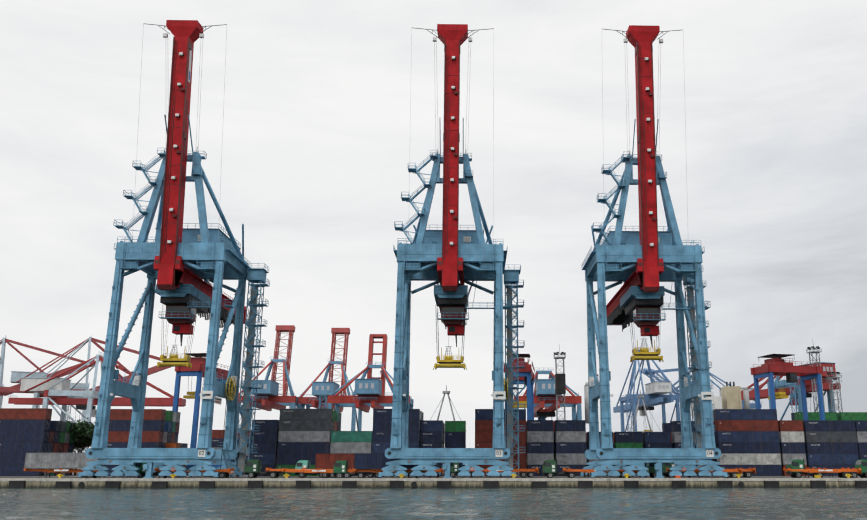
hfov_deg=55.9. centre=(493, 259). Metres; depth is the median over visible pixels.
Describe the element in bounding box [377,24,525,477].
sts crane
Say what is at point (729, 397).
ship funnel and masts
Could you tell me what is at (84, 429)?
tree
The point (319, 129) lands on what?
sky
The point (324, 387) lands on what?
crane
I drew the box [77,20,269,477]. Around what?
sts crane
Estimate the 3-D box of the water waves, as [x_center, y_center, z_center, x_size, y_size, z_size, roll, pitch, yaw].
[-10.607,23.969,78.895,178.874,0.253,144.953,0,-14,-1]
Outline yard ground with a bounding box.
[0,472,860,477]
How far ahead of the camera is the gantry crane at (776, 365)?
232.34 m
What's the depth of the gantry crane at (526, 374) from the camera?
222.18 m
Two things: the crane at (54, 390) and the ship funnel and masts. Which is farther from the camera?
the crane at (54, 390)
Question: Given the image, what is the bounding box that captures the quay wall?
[0,474,866,487]
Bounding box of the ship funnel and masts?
[584,382,749,423]
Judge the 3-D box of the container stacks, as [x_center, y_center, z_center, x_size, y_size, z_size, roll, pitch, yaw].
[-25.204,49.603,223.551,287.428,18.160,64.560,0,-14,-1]
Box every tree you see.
[65,418,94,474]
[70,437,88,474]
[80,425,94,446]
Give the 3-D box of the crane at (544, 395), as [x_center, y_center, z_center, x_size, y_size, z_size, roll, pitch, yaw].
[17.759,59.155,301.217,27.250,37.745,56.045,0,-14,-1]
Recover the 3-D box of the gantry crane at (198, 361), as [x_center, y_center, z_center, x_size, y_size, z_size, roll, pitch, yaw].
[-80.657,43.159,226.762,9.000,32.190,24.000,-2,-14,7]
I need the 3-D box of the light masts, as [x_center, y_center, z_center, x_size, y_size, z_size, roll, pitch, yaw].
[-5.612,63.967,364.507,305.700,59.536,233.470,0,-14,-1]
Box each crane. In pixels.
[0,335,95,407]
[0,335,170,452]
[8,352,185,452]
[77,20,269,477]
[225,325,304,429]
[289,328,361,430]
[319,334,413,412]
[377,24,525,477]
[513,368,581,419]
[580,25,727,477]
[613,347,679,431]
[642,366,762,408]
[741,362,841,419]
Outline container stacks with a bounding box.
[0,408,866,475]
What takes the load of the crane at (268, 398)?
on the yard ground
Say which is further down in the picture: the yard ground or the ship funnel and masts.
the yard ground
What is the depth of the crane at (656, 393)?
398.74 m
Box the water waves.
[0,487,866,519]
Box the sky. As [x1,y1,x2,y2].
[0,0,866,452]
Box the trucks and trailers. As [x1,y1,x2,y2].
[23,453,866,477]
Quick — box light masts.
[0,344,842,419]
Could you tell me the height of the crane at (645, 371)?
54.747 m
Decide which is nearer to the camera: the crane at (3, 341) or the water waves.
the water waves
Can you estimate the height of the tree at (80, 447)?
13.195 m
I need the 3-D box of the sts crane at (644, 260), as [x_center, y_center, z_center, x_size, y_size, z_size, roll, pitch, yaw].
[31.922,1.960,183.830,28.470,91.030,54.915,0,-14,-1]
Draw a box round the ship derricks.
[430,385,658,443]
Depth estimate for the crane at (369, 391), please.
284.83 m
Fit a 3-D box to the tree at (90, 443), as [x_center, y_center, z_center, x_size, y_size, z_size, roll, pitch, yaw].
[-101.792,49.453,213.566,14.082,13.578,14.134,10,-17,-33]
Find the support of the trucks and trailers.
on the yard ground
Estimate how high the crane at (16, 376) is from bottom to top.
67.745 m
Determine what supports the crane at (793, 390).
on the yard ground

